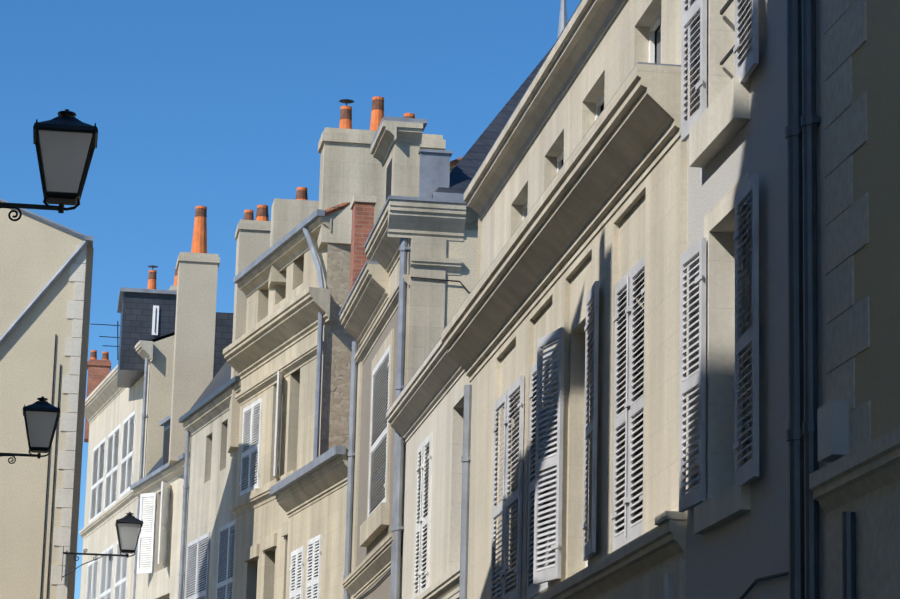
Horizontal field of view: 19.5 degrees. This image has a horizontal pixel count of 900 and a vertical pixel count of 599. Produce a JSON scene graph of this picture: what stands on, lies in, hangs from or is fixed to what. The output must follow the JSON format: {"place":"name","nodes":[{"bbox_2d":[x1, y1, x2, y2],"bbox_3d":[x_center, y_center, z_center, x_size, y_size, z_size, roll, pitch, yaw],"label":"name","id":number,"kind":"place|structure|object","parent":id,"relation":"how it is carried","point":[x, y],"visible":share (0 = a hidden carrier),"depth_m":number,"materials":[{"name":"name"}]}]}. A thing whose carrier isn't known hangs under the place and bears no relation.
{"place":"outdoors","nodes":[
{"label":"outdoors","id":0,"kind":"place"},
{"bbox_2d":[84,350,110,442],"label":"chimney","id":1,"kind":"object","parent":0,"point":[99,371],"visible":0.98,"depth_m":92.62,"materials":[{"name":"brick"}]},
{"bbox_2d":[92,321,119,359],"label":"antenna","id":2,"kind":"object","parent":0,"point":[117,337],"visible":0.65,"depth_m":85.87,"materials":[{"name":"metal"}]},
{"bbox_2d":[0,0,580,598],"label":"sky","id":3,"kind":"structure","parent":0,"point":[225,107],"materials":[{"name":"blue"}]},
{"bbox_2d":[270,445,347,598],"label":"building","id":4,"kind":"structure","parent":0,"point":[311,497],"depth_m":44.33,"materials":[{"name":"beige stone"}]},
{"bbox_2d":[223,156,477,598],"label":"building","id":5,"kind":"structure","parent":0,"point":[280,328],"depth_m":51.09,"materials":[{"name":"beige stone"}]},
{"bbox_2d":[268,187,318,288],"bbox_3d":[-3.128,-1.263,53.318,0.989,2.053,0.700,3,-13,-8],"label":"chimney","id":6,"kind":"object","parent":5,"relation":"on","point":[288,215],"visible":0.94,"depth_m":53.04,"materials":[{"name":"stone"}]},
{"bbox_2d":[302,227,324,459],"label":"pipes","id":7,"kind":"object","parent":5,"relation":"attached to","point":[306,232],"visible":0.77,"depth_m":48.81,"materials":[{"name":"metal"}]},
{"bbox_2d":[317,96,445,251],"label":"chimney gable","id":8,"kind":"structure","parent":5,"relation":"on","point":[350,166],"depth_m":49.79,"materials":[{"name":"stone"}]},
{"bbox_2d":[386,338,469,598],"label":"building","id":9,"kind":"structure","parent":0,"point":[429,399],"depth_m":33.01,"materials":[{"name":"stone"}]},
{"bbox_2d":[392,437,403,598],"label":"pipes","id":10,"kind":"object","parent":9,"relation":"attached to","point":[398,528],"visible":1,"depth_m":36.20,"materials":[{"name":"metal"}]},
{"bbox_2d":[413,433,432,598],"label":"shutters","id":11,"kind":"object","parent":9,"relation":"attached to","point":[423,520],"visible":1,"depth_m":34.12,"materials":[{"name":"white wood"}]},
{"bbox_2d":[679,0,826,598],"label":"building","id":12,"kind":"structure","parent":0,"point":[733,443],"depth_m":18.55,"materials":[{"name":"stone"}]},
{"bbox_2d":[785,0,820,598],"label":"pipes","id":13,"kind":"object","parent":12,"relation":"attached to","point":[803,120],"visible":1,"depth_m":16.69,"materials":[{"name":"metal"}]},
{"bbox_2d":[809,0,899,598],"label":"building","id":14,"kind":"structure","parent":0,"point":[854,484],"depth_m":15.65,"materials":[{"name":"stone"}]},
{"label":"ground","id":15,"kind":"structure","parent":0,"visible":0},
{"bbox_2d":[0,199,93,598],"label":"building","id":16,"kind":"structure","parent":15,"relation":"on","point":[46,268],"depth_m":50.07,"materials":[{"name":"stone"}]},
{"bbox_2d":[61,512,142,580],"bbox_3d":[-6.544,4.649,49.436,1.471,1.355,0.519,3,-13,-8],"label":"street lamp","id":17,"kind":"object","parent":16,"relation":"attached to","point":[128,526],"visible":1,"depth_m":49.38,"materials":[{"name":"metal"}]},
{"bbox_2d":[79,332,174,598],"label":"building","id":18,"kind":"structure","parent":15,"relation":"on","point":[110,406],"depth_m":70.89,"materials":[{"name":"beige stone"}]},
{"bbox_2d":[117,287,176,387],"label":"slate roof","id":19,"kind":"structure","parent":18,"relation":"on","point":[148,314],"depth_m":68.42,"materials":[{"name":"stone"}]},
{"bbox_2d":[147,265,157,288],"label":"chimney","id":20,"kind":"object","parent":18,"relation":"on","point":[152,279],"visible":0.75,"depth_m":73.56,"materials":[{"name":"ceramic"}]},
{"bbox_2d":[169,267,177,289],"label":"chimney","id":21,"kind":"object","parent":18,"relation":"on","point":[174,287],"visible":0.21,"depth_m":71.59,"materials":[{"name":"ceramic"}]},
{"bbox_2d":[86,371,321,598],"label":"shutters","id":22,"kind":"object","parent":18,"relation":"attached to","point":[313,583],"visible":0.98,"depth_m":59.22,"materials":[{"name":"white wood"}]},
{"bbox_2d":[130,414,189,598],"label":"building","id":23,"kind":"structure","parent":15,"relation":"on","point":[160,582],"depth_m":63.06,"materials":[{"name":"beige stone"}]},
{"bbox_2d":[133,358,189,598],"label":"pipes","id":24,"kind":"object","parent":23,"relation":"attached to","point":[186,486],"visible":0.6,"depth_m":60.23,"materials":[{"name":"metal"}]},
{"bbox_2d":[168,206,219,465],"bbox_3d":[-6.064,0.822,62.346,0.986,6.244,0.980,3,-13,-8],"label":"chimney","id":25,"kind":"object","parent":23,"relation":"on","point":[197,266],"visible":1,"depth_m":61.94,"materials":[{"name":"stone"}]},
{"bbox_2d":[213,312,233,377],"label":"roof","id":26,"kind":"structure","parent":23,"relation":"on","point":[223,330],"depth_m":64.02,"materials":[{"name":"stone"}]},
{"bbox_2d":[179,361,240,598],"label":"building","id":27,"kind":"structure","parent":15,"relation":"on","point":[213,465],"depth_m":57.87,"materials":[{"name":"beige stone"}]},
{"bbox_2d":[228,205,270,452],"bbox_3d":[-4.275,0.587,56.460,0.808,5.394,0.980,3,-13,-8],"label":"chimney","id":28,"kind":"object","parent":27,"relation":"on","point":[252,236],"visible":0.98,"depth_m":56.37,"materials":[{"name":"stone"}]},
{"bbox_2d":[339,0,566,598],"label":"building","id":29,"kind":"structure","parent":15,"relation":"on","point":[423,210],"depth_m":37.90,"materials":[{"name":"stone"}]},
{"bbox_2d":[349,194,376,292],"bbox_3d":[-1.472,-0.592,43.584,0.374,2.223,0.560,3,-13,-8],"label":"chimney","id":30,"kind":"object","parent":29,"relation":"attached to","point":[362,207],"visible":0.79,"depth_m":43.49,"materials":[{"name":"brick"}]},
{"bbox_2d":[343,238,410,598],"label":"pipes","id":31,"kind":"object","parent":29,"relation":"attached to","point":[404,248],"visible":0.65,"depth_m":37.24,"materials":[{"name":"metal"}]},
{"bbox_2d":[368,345,389,516],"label":"shutters","id":32,"kind":"object","parent":29,"relation":"attached to","point":[384,433],"visible":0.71,"depth_m":39.67,"materials":[{"name":"white wood"}]},
{"bbox_2d":[441,0,687,598],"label":"building","id":33,"kind":"structure","parent":15,"relation":"on","point":[575,190],"depth_m":23.94,"materials":[{"name":"stone"}]},
{"bbox_2d":[459,385,471,598],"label":"pipes","id":34,"kind":"object","parent":33,"relation":"attached to","point":[465,458],"visible":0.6,"depth_m":30.18,"materials":[{"name":"metal"}]},
{"bbox_2d":[490,255,644,598],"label":"shutters","id":35,"kind":"object","parent":33,"relation":"attached to","point":[544,464],"visible":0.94,"depth_m":24.68,"materials":[{"name":"white wood"}]},
{"bbox_3d":[-9.332,1.135,25.794,8.250,12.400,32.550,3,-13,-8],"label":"building","id":36,"kind":"object","parent":15,"relation":"on","visible":0},
{"bbox_2d":[0,396,60,463],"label":"street lamp","id":37,"kind":"object","parent":36,"relation":"attached to","point":[41,416],"visible":1,"depth_m":33.69,"materials":[{"name":"metal"}]},
{"bbox_2d":[0,109,97,220],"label":"street lamp","id":38,"kind":"object","parent":36,"relation":"attached to","point":[65,142],"visible":1,"depth_m":21.16,"materials":[{"name":"metal"}]},
{"bbox_2d":[40,277,788,598],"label":"cables","id":39,"kind":"object","parent":36,"relation":"attached to","point":[668,586],"visible":0.58,"depth_m":39.03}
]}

